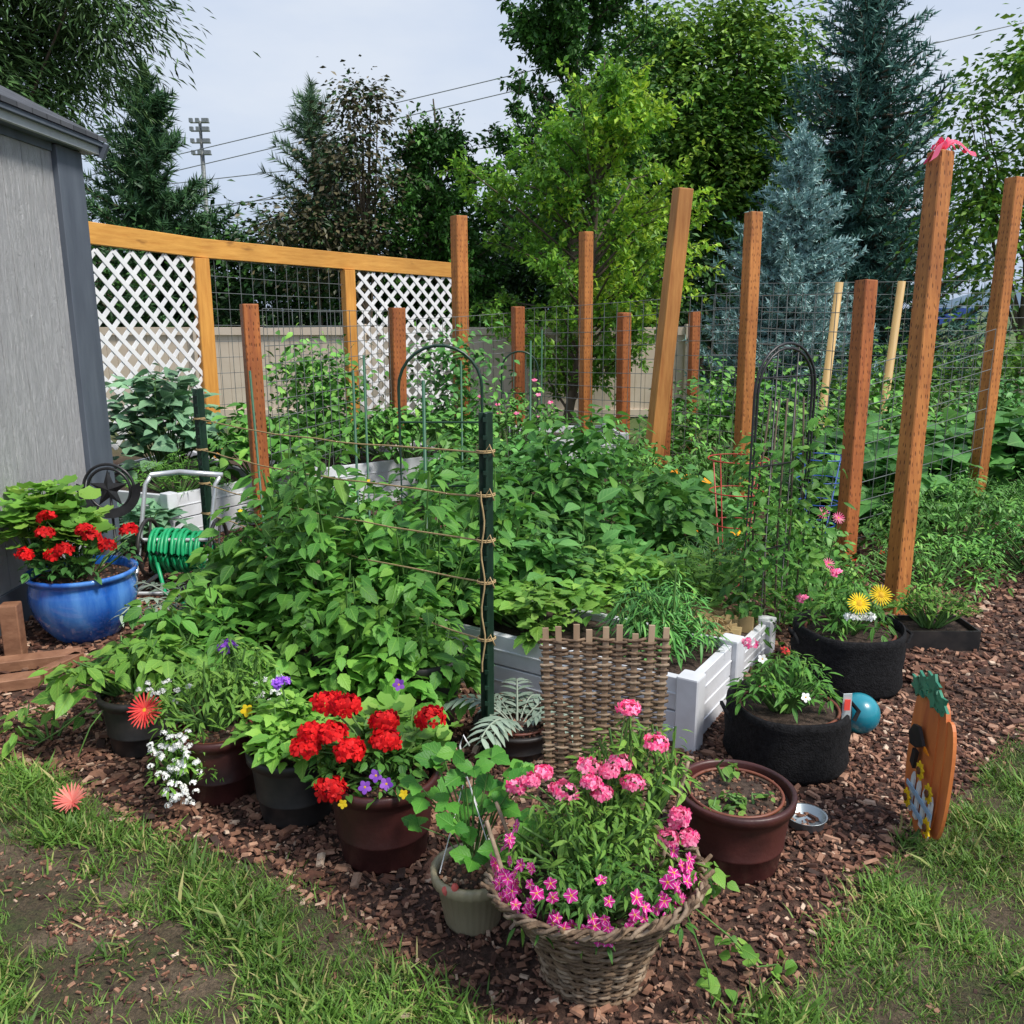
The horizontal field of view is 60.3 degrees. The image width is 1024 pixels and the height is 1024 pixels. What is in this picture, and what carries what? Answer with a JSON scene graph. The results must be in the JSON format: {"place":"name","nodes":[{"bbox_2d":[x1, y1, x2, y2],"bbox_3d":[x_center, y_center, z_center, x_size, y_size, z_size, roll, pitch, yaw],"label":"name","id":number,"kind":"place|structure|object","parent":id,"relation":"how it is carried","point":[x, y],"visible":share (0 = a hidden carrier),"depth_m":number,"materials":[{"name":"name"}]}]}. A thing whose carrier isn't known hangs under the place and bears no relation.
{"place":"outdoors","nodes":[
{"label":"outdoors","id":0,"kind":"place"},
{"bbox_2d":[0,724,1023,1023],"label":"lawn","id":1,"kind":"structure","parent":0,"point":[30,911],"depth_m":2.25,"materials":[{"name":"plant"}]},
{"bbox_2d":[903,670,956,839],"bbox_3d":[1.260,0.756,2.680,0.067,0.571,0.328,1,13,6],"label":"wooden pumpkin sign","id":2,"kind":"object","parent":1,"relation":"on","point":[930,760],"visible":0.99,"depth_m":2.62,"materials":[{"name":"orange wood"}]},
{"bbox_2d":[0,312,1023,1023],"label":"ground","id":3,"kind":"structure","parent":0,"point":[562,1010],"depth_m":2.62,"materials":[{"name":"wood"}]},
{"bbox_2d":[0,601,84,692],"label":"scrap lumber","id":4,"kind":"object","parent":3,"relation":"on","point":[17,656],"visible":0.83,"depth_m":4.03,"materials":[{"name":"wood"}]},
{"bbox_2d":[0,85,122,635],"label":"garden shed","id":5,"kind":"structure","parent":3,"relation":"on","point":[54,420],"depth_m":4.82,"materials":[{"name":"wood"}]},
{"bbox_2d":[22,555,137,644],"bbox_3d":[-2.140,0.448,4.414,0.524,0.342,0.524,0,13,0],"label":"blue glazed pot","id":6,"kind":"object","parent":3,"relation":"on","point":[79,610],"visible":0.73,"depth_m":4.24,"materials":[{"name":"ceramic"}]},
{"bbox_2d":[0,474,142,584],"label":"red geranium plant","id":7,"kind":"object","parent":6,"relation":"on","point":[54,518],"visible":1,"depth_m":4.27,"materials":[{"name":"green plant"}]},
{"bbox_2d":[76,463,140,554],"bbox_3d":[-2.380,0.063,5.243,0.400,0.718,0.048,0,13,0],"label":"metal star ornament","id":8,"kind":"object","parent":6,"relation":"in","point":[109,488],"visible":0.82,"depth_m":5.19,"materials":[{"name":"metal"}]},
{"bbox_2d":[0,0,260,212],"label":"willow tree","id":9,"kind":"object","parent":3,"relation":"on","point":[22,63],"visible":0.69,"depth_m":11.16,"materials":[{"name":"green plant"}]},
{"bbox_2d":[95,677,177,758],"bbox_3d":[-1.380,0.764,3.286,0.298,0.228,0.298,0,13,0],"label":"flower pot","id":10,"kind":"object","parent":3,"relation":"on","point":[127,738],"visible":0.41,"depth_m":3.19,"materials":[{"name":"black plastic"}]},
{"bbox_2d":[0,599,275,759],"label":"trailing bean plant","id":11,"kind":"object","parent":3,"relation":"on","point":[152,654],"visible":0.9,"depth_m":3.29,"materials":[{"name":"green plant"}]},
{"bbox_2d":[82,53,271,326],"bbox_3d":[-8.559,-6.932,20.759,5.664,7.369,5.594,0,13,0],"label":"pine tree","id":12,"kind":"object","parent":3,"relation":"on","point":[142,167],"visible":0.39,"depth_m":20.24,"materials":[{"name":"green plant"}]},
{"bbox_2d":[134,469,228,605],"bbox_3d":[-1.893,0.124,5.008,0.559,0.706,0.817,-5,14,-20],"label":"garden hose reel","id":13,"kind":"object","parent":3,"relation":"on","point":[165,552],"visible":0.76,"depth_m":5.00,"materials":[{"name":"green metal"}]},
{"bbox_2d":[114,447,254,539],"bbox_3d":[-2.535,-0.177,7.053,1.493,0.372,1.988,3,13,13],"label":"raised garden bed","id":14,"kind":"object","parent":3,"relation":"on","point":[189,500],"visible":0.2,"depth_m":6.39,"materials":[{"name":"white plastic"}]},
{"bbox_2d":[105,363,234,484],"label":"broccoli plants","id":15,"kind":"object","parent":14,"relation":"on","point":[170,403],"visible":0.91,"depth_m":6.80,"materials":[{"name":"green plant"}]},
{"bbox_2d":[187,402,332,484],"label":"kohlrabi plants","id":16,"kind":"object","parent":14,"relation":"on","point":[229,445],"visible":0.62,"depth_m":6.72,"materials":[{"name":"green plant"}]},
{"bbox_2d":[170,708,256,806],"bbox_3d":[-0.990,0.829,2.983,0.298,0.238,0.298,0,13,0],"label":"flower pot","id":17,"kind":"object","parent":3,"relation":"on","point":[234,771],"visible":0.4,"depth_m":2.88,"materials":[{"name":"red plastic"}]},
{"bbox_2d":[127,634,294,743],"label":"mixed flower plants","id":18,"kind":"object","parent":17,"relation":"on","point":[239,695],"visible":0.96,"depth_m":2.94,"materials":[{"name":"green plant"}]},
{"bbox_2d":[136,674,287,807],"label":"white alyssum plant","id":19,"kind":"object","parent":17,"relation":"in","point":[178,767],"visible":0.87,"depth_m":2.80,"materials":[{"name":"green plant"}]},
{"bbox_2d":[136,571,318,673],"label":"pepper plant","id":20,"kind":"object","parent":3,"relation":"on","point":[228,612],"visible":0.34,"depth_m":3.79,"materials":[{"name":"green plant"}]},
{"bbox_2d":[239,304,272,528],"bbox_3d":[-1.750,-0.566,6.053,0.111,1.684,0.158,-7,15,-28],"label":"wooden post","id":21,"kind":"object","parent":3,"relation":"on","point":[251,338],"visible":0.74,"depth_m":5.96,"materials":[{"name":"wood"}]},
{"bbox_2d":[88,221,452,457],"bbox_3d":[-2.171,-1.604,8.983,0.359,2.285,4.929,9,16,35],"label":"lattice trellis fence","id":22,"kind":"object","parent":3,"relation":"on","point":[203,252],"visible":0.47,"depth_m":8.22,"materials":[{"name":"wood"}]},
{"bbox_2d":[245,743,331,829],"bbox_3d":[-0.700,0.861,2.847,0.300,0.238,0.300,0,13,0],"label":"flower pot","id":23,"kind":"object","parent":3,"relation":"on","point":[285,798],"visible":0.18,"depth_m":2.74,"materials":[{"name":"black plastic"}]},
{"bbox_2d":[221,676,342,779],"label":"pansy plant","id":24,"kind":"object","parent":23,"relation":"on","point":[274,726],"visible":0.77,"depth_m":2.75,"materials":[{"name":"green plant"}]},
{"bbox_2d":[247,73,361,326],"bbox_3d":[-4.387,-6.072,19.114,2.666,6.433,2.723,0,13,0],"label":"pine tree","id":25,"kind":"object","parent":3,"relation":"on","point":[302,128],"visible":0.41,"depth_m":18.59,"materials":[{"name":"green plant"}]},
{"bbox_2d":[227,54,431,326],"bbox_3d":[-3.708,-5.901,18.234,4.338,6.496,3.080,0,13,0],"label":"bronze leaf tree","id":26,"kind":"object","parent":3,"relation":"on","point":[360,237],"visible":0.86,"depth_m":17.68,"materials":[{"name":"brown plant"}]},
{"bbox_2d":[269,441,458,502],"bbox_3d":[-1.289,-0.334,7.732,1.530,0.372,0.867,-9,16,-35],"label":"raised garden bed","id":27,"kind":"object","parent":3,"relation":"on","point":[378,466],"visible":0.15,"depth_m":7.44,"materials":[{"name":"white plastic"}]},
{"bbox_2d":[262,323,394,455],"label":"pea vines","id":28,"kind":"object","parent":27,"relation":"on","point":[326,384],"visible":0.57,"depth_m":7.82,"materials":[{"name":"green plant"}]},
{"bbox_2d":[323,399,495,467],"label":"bean plants","id":29,"kind":"object","parent":27,"relation":"on","point":[408,430],"visible":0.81,"depth_m":7.46,"materials":[{"name":"green plant"}]},
{"bbox_2d":[324,753,438,875],"bbox_3d":[-0.385,0.893,2.639,0.338,0.268,0.338,0,13,0],"label":"flower pot","id":30,"kind":"object","parent":3,"relation":"on","point":[377,837],"visible":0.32,"depth_m":2.52,"materials":[{"name":"red plastic"}]},
{"bbox_2d":[289,679,462,808],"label":"red geranium plant","id":31,"kind":"object","parent":30,"relation":"in","point":[390,735],"visible":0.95,"depth_m":2.55,"materials":[{"name":"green plant"}]},
{"bbox_2d":[99,324,687,418],"bbox_3d":[-2.704,-2.066,13.039,10.738,1.400,0.130,0,13,0],"label":"vinyl privacy fence","id":32,"kind":"object","parent":3,"relation":"on","point":[642,382],"visible":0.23,"depth_m":13.02,"materials":[{"name":"plastic"}]},
{"bbox_2d":[388,307,406,444],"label":"wooden post","id":33,"kind":"object","parent":3,"relation":"on","point":[397,329],"visible":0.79,"depth_m":8.13,"materials":[{"name":"wood"}]},
{"bbox_2d":[262,308,392,496],"bbox_3d":[-1.410,-0.880,7.160,0.006,1.512,2.136,4,13,15],"label":"wire fence panel","id":34,"kind":"object","parent":33,"relation":"attached to","point":[320,359],"visible":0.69,"depth_m":6.88,"materials":[{"name":"metal"}]},
{"bbox_2d":[344,601,480,727],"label":"pepper plant","id":35,"kind":"object","parent":3,"relation":"on","point":[403,646],"visible":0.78,"depth_m":3.28,"materials":[{"name":"green plant"}]},
{"bbox_2d":[87,166,763,375],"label":"background trees","id":36,"kind":"object","parent":3,"relation":"on","point":[519,283],"visible":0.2,"depth_m":20.55,"materials":[{"name":"green plant"}]},
{"bbox_2d":[351,99,514,358],"bbox_3d":[-1.550,-5.824,19.233,3.457,5.907,3.698,0,13,0],"label":"locust tree","id":37,"kind":"object","parent":3,"relation":"on","point":[428,149],"visible":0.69,"depth_m":18.56,"materials":[{"name":"green plant"}]},
{"bbox_2d":[369,428,547,552],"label":"potato plants","id":38,"kind":"object","parent":3,"relation":"on","point":[396,492],"visible":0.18,"depth_m":5.53,"materials":[{"name":"green plant"}]},
{"bbox_2d":[450,215,469,444],"bbox_3d":[-0.525,-1.704,9.049,0.138,2.551,0.136,-9,16,-33],"label":"wooden post","id":39,"kind":"object","parent":3,"relation":"on","point":[459,259],"visible":0.64,"depth_m":8.86,"materials":[{"name":"wood"}]},
{"bbox_2d":[430,842,510,936],"bbox_3d":[-0.105,1.014,2.348,0.223,0.163,0.223,0,13,0],"label":"beige flower pot","id":40,"kind":"object","parent":3,"relation":"on","point":[469,908],"visible":0.56,"depth_m":2.28,"materials":[{"name":"ceramic"}]},
{"bbox_2d":[400,741,550,895],"bbox_3d":[-0.080,0.772,2.304,0.328,0.390,0.332,-12,17,-41],"label":"strawberry plant","id":41,"kind":"object","parent":40,"relation":"on","point":[433,754],"visible":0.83,"depth_m":2.26,"materials":[{"name":"green plant"}]},
{"bbox_2d":[478,412,493,751],"bbox_3d":[-0.090,0.304,3.108,0.042,1.310,0.080,5,14,20],"label":"metal post","id":42,"kind":"object","parent":3,"relation":"on","point":[485,426],"visible":0.84,"depth_m":3.07,"materials":[{"name":"metal"}]},
{"bbox_2d":[193,417,495,671],"bbox_3d":[-0.942,-0.032,4.108,0.077,0.911,2.840,-10,16,-37],"label":"twine","id":43,"kind":"object","parent":42,"relation":"attached to","point":[481,496],"visible":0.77,"depth_m":3.29,"materials":[{"name":"fabric"}]},
{"bbox_2d":[272,579,744,753],"bbox_3d":[-0.121,0.564,4.030,2.246,0.287,0.540,8,15,32],"label":"raised garden bed","id":44,"kind":"object","parent":3,"relation":"on","point":[697,690],"visible":0.3,"depth_m":3.54,"materials":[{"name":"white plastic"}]},
{"bbox_2d":[191,434,403,628],"bbox_3d":[-0.970,0.127,4.295,1.046,1.027,1.103,0,13,0],"label":"pepper plant","id":45,"kind":"object","parent":44,"relation":"on","point":[225,563],"visible":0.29,"depth_m":4.10,"materials":[{"name":"green plant"}]},
{"bbox_2d":[233,445,462,659],"bbox_3d":[-0.745,0.225,3.896,1.060,1.015,0.965,0,13,0],"label":"pepper plant","id":46,"kind":"object","parent":44,"relation":"on","point":[311,541],"visible":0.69,"depth_m":3.75,"materials":[{"name":"green plant"}]},
{"bbox_2d":[258,559,455,720],"bbox_3d":[-0.606,0.520,3.520,0.813,0.612,0.788,0,13,0],"label":"pepper plant","id":47,"kind":"object","parent":44,"relation":"on","point":[321,639],"visible":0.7,"depth_m":3.34,"materials":[{"name":"green plant"}]},
{"bbox_2d":[314,469,517,647],"bbox_3d":[-0.447,0.252,3.933,0.960,0.947,0.999,0,13,0],"label":"pepper plant","id":48,"kind":"object","parent":44,"relation":"on","point":[418,577],"visible":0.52,"depth_m":3.74,"materials":[{"name":"green plant"}]},
{"bbox_2d":[418,465,579,604],"bbox_3d":[-0.089,0.182,4.357,0.914,0.893,0.912,0,13,0],"label":"pepper plant","id":49,"kind":"object","parent":44,"relation":"on","point":[509,522],"visible":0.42,"depth_m":4.24,"materials":[{"name":"green plant"}]},
{"bbox_2d":[380,531,618,611],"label":"leafy greens","id":50,"kind":"object","parent":44,"relation":"on","point":[565,545],"visible":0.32,"depth_m":4.11,"materials":[{"name":"green plant"}]},
{"bbox_2d":[453,576,618,654],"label":"leafy greens","id":51,"kind":"object","parent":44,"relation":"on","point":[528,606],"visible":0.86,"depth_m":3.72,"materials":[{"name":"green plant"}]},
{"bbox_2d":[592,565,732,670],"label":"leafy plant","id":52,"kind":"object","parent":44,"relation":"on","point":[637,622],"visible":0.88,"depth_m":3.49,"materials":[{"name":"green plant"}]},
{"bbox_2d":[473,701,557,762],"bbox_3d":[0.020,0.822,3.269,0.328,0.124,0.328,0,13,0],"label":"flower pot","id":53,"kind":"object","parent":3,"relation":"on","point":[525,745],"visible":0.35,"depth_m":3.15,"materials":[{"name":"black plastic"}]},
{"bbox_2d":[443,678,593,748],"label":"artichoke plant","id":54,"kind":"object","parent":53,"relation":"in","point":[506,723],"visible":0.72,"depth_m":3.24,"materials":[{"name":"plant"}]},
{"bbox_2d":[511,306,524,424],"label":"wooden post","id":55,"kind":"object","parent":3,"relation":"on","point":[517,328],"visible":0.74,"depth_m":9.04,"materials":[{"name":"wood"}]},
{"bbox_2d":[406,313,510,459],"bbox_3d":[-0.495,-1.238,8.797,1.387,1.472,0.006,-11,17,-39],"label":"wire fence panel","id":56,"kind":"object","parent":55,"relation":"attached to","point":[455,330],"visible":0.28,"depth_m":8.65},
{"bbox_2d":[380,319,519,453],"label":"pea vines","id":57,"kind":"object","parent":56,"relation":"attached to","point":[453,388],"visible":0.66,"depth_m":8.63,"materials":[{"name":"green plant"}]},
{"bbox_2d":[507,423,628,473],"bbox_3d":[0.588,-0.634,8.941,1.088,0.412,1.011,-3,13,-12],"label":"raised garden bed","id":58,"kind":"object","parent":3,"relation":"on","point":[623,434],"visible":0.07,"depth_m":8.79,"materials":[{"name":"white plastic"}]},
{"bbox_2d":[452,378,574,461],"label":"flowering herbs","id":59,"kind":"object","parent":58,"relation":"on","point":[510,415],"visible":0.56,"depth_m":8.14,"materials":[{"name":"green plant"}]},
{"bbox_2d":[434,404,714,594],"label":"potato plants","id":60,"kind":"object","parent":3,"relation":"on","point":[560,495],"visible":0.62,"depth_m":5.17,"materials":[{"name":"green plant"}]},
{"bbox_2d":[476,0,677,355],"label":"locust tree","id":61,"kind":"object","parent":3,"relation":"on","point":[550,33],"visible":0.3,"depth_m":16.98,"materials":[{"name":"green plant"}]},
{"bbox_2d":[435,47,727,425],"bbox_3d":[1.009,-3.473,11.735,3.582,4.714,3.551,3,13,11],"label":"elm tree","id":62,"kind":"object","parent":3,"relation":"on","point":[624,105],"visible":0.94,"depth_m":11.08,"materials":[{"name":"green plant"}]},
{"bbox_2d":[578,231,592,432],"bbox_3d":[0.760,-1.642,9.114,0.193,2.406,0.178,-7,15,-28],"label":"wooden post","id":63,"kind":"object","parent":3,"relation":"on","point":[585,271],"visible":0.79,"depth_m":8.98,"materials":[{"name":"wood"}]},
{"bbox_2d":[479,624,714,1008],"bbox_3d":[0.203,0.745,2.093,0.558,0.812,0.568,0,13,0],"label":"wicker basket planter","id":64,"kind":"object","parent":3,"relation":"on","point":[590,979],"visible":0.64,"depth_m":2.26,"materials":[{"name":"wicker"}]},
{"bbox_2d":[489,699,705,964],"bbox_3d":[0.217,0.718,2.086,0.544,0.487,0.525,0,13,0],"label":"petunia plant","id":65,"kind":"object","parent":64,"relation":"in","point":[606,784],"visible":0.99,"depth_m":2.07,"materials":[{"name":"green plant"}]},
{"bbox_2d":[493,488,702,599],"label":"spinach plants","id":66,"kind":"object","parent":3,"relation":"on","point":[583,539],"visible":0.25,"depth_m":4.75,"materials":[{"name":"green plant"}]},
{"bbox_2d":[641,187,693,482],"bbox_3d":[1.270,-1.319,7.316,0.356,2.592,0.170,4,13,15],"label":"wooden post","id":67,"kind":"object","parent":3,"relation":"on","point":[674,266],"visible":0.79,"depth_m":7.19,"materials":[{"name":"wood"}]},
{"bbox_2d":[609,462,753,554],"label":"squash plant","id":68,"kind":"object","parent":3,"relation":"on","point":[708,506],"visible":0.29,"depth_m":5.64,"materials":[{"name":"green plant"}]},
{"bbox_2d":[546,0,851,369],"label":"maple tree","id":69,"kind":"object","parent":3,"relation":"on","point":[729,110],"visible":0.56,"depth_m":21.12,"materials":[{"name":"green plant"}]},
{"bbox_2d":[660,431,799,538],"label":"tomato plants","id":70,"kind":"object","parent":3,"relation":"on","point":[707,462],"visible":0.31,"depth_m":6.51,"materials":[{"name":"green plant"}]},
{"bbox_2d":[664,857,797,1008],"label":"sweet potato vine","id":71,"kind":"object","parent":3,"relation":"on","point":[710,984],"visible":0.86,"depth_m":2.07,"materials":[{"name":"green plant"}]},
{"bbox_2d":[626,350,843,489],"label":"bean plants","id":72,"kind":"object","parent":3,"relation":"on","point":[724,424],"visible":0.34,"depth_m":8.24,"materials":[{"name":"green plant"}]},
{"bbox_2d":[675,759,797,885],"bbox_3d":[0.655,0.919,2.603,0.348,0.233,0.348,0,13,0],"label":"flower pot","id":73,"kind":"object","parent":3,"relation":"on","point":[747,847],"visible":0.84,"depth_m":2.50,"materials":[{"name":"ceramic"}]},
{"bbox_2d":[732,211,762,506],"bbox_3d":[1.880,-1.160,7.070,0.139,2.385,0.199,-5,14,-19],"label":"wooden post","id":74,"kind":"object","parent":3,"relation":"on","point":[751,260],"visible":0.79,"depth_m":6.97,"materials":[{"name":"wood"}]},
{"bbox_2d":[741,615,776,679],"bbox_3d":[0.574,0.557,4.317,1.284,0.172,0.548,8,15,32],"label":"raised garden bed","id":75,"kind":"object","parent":3,"relation":"on","point":[758,633],"visible":0.19,"depth_m":4.09,"materials":[{"name":"white plastic"}]},
{"bbox_2d":[509,545,705,613],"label":"leafy greens","id":76,"kind":"object","parent":75,"relation":"on","point":[623,566],"visible":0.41,"depth_m":4.21,"materials":[{"name":"green plant"}]},
{"bbox_2d":[628,539,787,608],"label":"leafy greens","id":77,"kind":"object","parent":75,"relation":"on","point":[710,588],"visible":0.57,"depth_m":4.33,"materials":[{"name":"green plant"}]},
{"bbox_2d":[742,342,816,623],"bbox_3d":[1.245,-0.055,4.118,0.443,1.455,0.013,-9,16,-34],"label":"garden obelisk trellis","id":78,"kind":"object","parent":3,"relation":"on","point":[812,374],"visible":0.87,"depth_m":4.02,"materials":[{"name":"black metal"}]},
{"bbox_2d":[707,397,855,648],"bbox_3d":[1.253,0.105,4.174,0.737,1.284,0.732,0,13,0],"label":"clematis vine","id":79,"kind":"object","parent":3,"relation":"on","point":[804,558],"visible":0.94,"depth_m":4.12,"materials":[{"name":"green plant"}]},
{"bbox_2d":[682,118,884,415],"bbox_3d":[3.969,-3.401,12.567,3.017,4.174,2.828,6,14,24],"label":"blue spruce tree","id":80,"kind":"object","parent":3,"relation":"on","point":[790,251],"visible":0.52,"depth_m":12.24,"materials":[{"name":"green plant"}]},
{"bbox_2d":[720,676,860,785],"bbox_3d":[0.993,0.786,3.195,0.444,0.230,0.445,10,16,37],"label":"fabric grow bag","id":81,"kind":"object","parent":3,"relation":"on","point":[810,747],"visible":0.72,"depth_m":3.02,"materials":[{"name":"fabric"}]},
{"bbox_2d":[723,637,842,722],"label":"pansy plant","id":82,"kind":"object","parent":81,"relation":"in","point":[797,688],"visible":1,"depth_m":3.10,"materials":[{"name":"green plant"}]},
{"bbox_2d":[735,514,872,593],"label":"basil plants","id":83,"kind":"object","parent":3,"relation":"on","point":[835,557],"visible":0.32,"depth_m":5.21,"materials":[{"name":"green plant"}]},
{"bbox_2d":[788,608,913,700],"bbox_3d":[1.462,0.617,3.853,0.475,0.265,0.475,10,16,36],"label":"fabric grow bag","id":84,"kind":"object","parent":3,"relation":"on","point":[859,662],"visible":0.72,"depth_m":3.66,"materials":[{"name":"fabric"}]},
{"bbox_2d":[791,567,897,641],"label":"gerbera daisy plant","id":85,"kind":"object","parent":84,"relation":"in","point":[847,613],"visible":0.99,"depth_m":3.76,"materials":[{"name":"green plant"}]},
{"bbox_2d":[691,0,1021,386],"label":"spruce tree","id":86,"kind":"object","parent":3,"relation":"on","point":[859,120],"visible":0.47,"depth_m":18.07,"materials":[{"name":"green plant"}]},
{"bbox_2d":[835,279,877,565],"bbox_3d":[2.160,-0.522,5.550,0.133,1.831,0.287,3,13,15],"label":"wooden post","id":87,"kind":"object","parent":3,"relation":"on","point":[860,360],"visible":0.79,"depth_m":5.50,"materials":[{"name":"wood"}]},
{"bbox_2d":[752,292,853,527],"bbox_3d":[2.050,-0.738,6.321,0.006,1.612,1.469,-2,13,-8],"label":"wire fence panel","id":88,"kind":"object","parent":87,"relation":"attached to","point":[811,349],"visible":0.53,"depth_m":6.18,"materials":[{"name":"metal"}]},
{"bbox_2d":[782,429,965,540],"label":"squash plants","id":89,"kind":"object","parent":3,"relation":"on","point":[866,493],"visible":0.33,"depth_m":6.48,"materials":[{"name":"green plant"}]},
{"bbox_2d":[787,368,971,457],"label":"bean plants","id":90,"kind":"object","parent":3,"relation":"on","point":[896,410],"visible":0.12,"depth_m":8.26,"materials":[{"name":"green plant"}]},
{"bbox_2d":[879,281,905,428],"bbox_3d":[4.023,-1.494,9.405,0.173,1.884,0.090,0,13,0],"label":"round wooden pole","id":91,"kind":"object","parent":3,"relation":"on","point":[894,331],"visible":0.66,"depth_m":9.29,"materials":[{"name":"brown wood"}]},
{"bbox_2d":[710,279,1023,432],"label":"wire fence panel","id":92,"kind":"object","parent":91,"relation":"attached to","point":[888,331],"visible":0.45,"depth_m":9.40,"materials":[{"name":"metal"}]},
{"bbox_2d":[762,411,1023,511],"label":"squash plants","id":93,"kind":"object","parent":3,"relation":"on","point":[884,444],"visible":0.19,"depth_m":7.11,"materials":[{"name":"green plant"}]},
{"bbox_2d":[780,310,1023,429],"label":"shrub hedge","id":94,"kind":"object","parent":3,"relation":"on","point":[1014,371],"visible":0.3,"depth_m":11.57,"materials":[{"name":"green plant"}]},
{"bbox_2d":[882,149,954,614],"bbox_3d":[2.115,-0.612,4.605,0.126,2.434,0.398,6,14,23],"label":"wooden post","id":95,"kind":"object","parent":3,"relation":"on","point":[926,297],"visible":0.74,"depth_m":4.56,"materials":[{"name":"wood"}]},
{"bbox_2d":[846,528,1016,603],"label":"zinnia plants","id":96,"kind":"object","parent":3,"relation":"on","point":[926,579],"visible":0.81,"depth_m":5.12,"materials":[{"name":"green plant"}]},
{"bbox_2d":[882,582,982,650],"bbox_3d":[2.047,0.494,4.308,0.503,0.300,0.317,0,13,0],"label":"seedling tray","id":97,"kind":"object","parent":3,"relation":"on","point":[943,628],"visible":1,"depth_m":4.26,"materials":[{"name":"black plastic"}]},
{"bbox_2d":[857,467,1023,575],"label":"tomato plants","id":98,"kind":"object","parent":3,"relation":"on","point":[972,522],"visible":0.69,"depth_m":5.70,"materials":[{"name":"green plant"}]},
{"bbox_2d":[884,3,1023,402],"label":"ash tree","id":99,"kind":"object","parent":3,"relation":"on","point":[989,201],"visible":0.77,"depth_m":14.47,"materials":[{"name":"green plant"}]},
{"bbox_2d":[925,405,1023,518],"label":"squash plants","id":100,"kind":"object","parent":3,"relation":"on","point":[1008,452],"visible":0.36,"depth_m":7.33,"materials":[{"name":"green plant"}]},
{"bbox_2d":[965,176,1023,514],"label":"wooden post","id":101,"kind":"object","parent":3,"relation":"on","point":[1006,249],"visible":0.76,"depth_m":6.72,"materials":[{"name":"wood"}]},
{"bbox_2d":[1,0,1023,309],"label":"sky","id":102,"kind":"structure","parent":0,"point":[425,47],"materials":[{"name":"white"}]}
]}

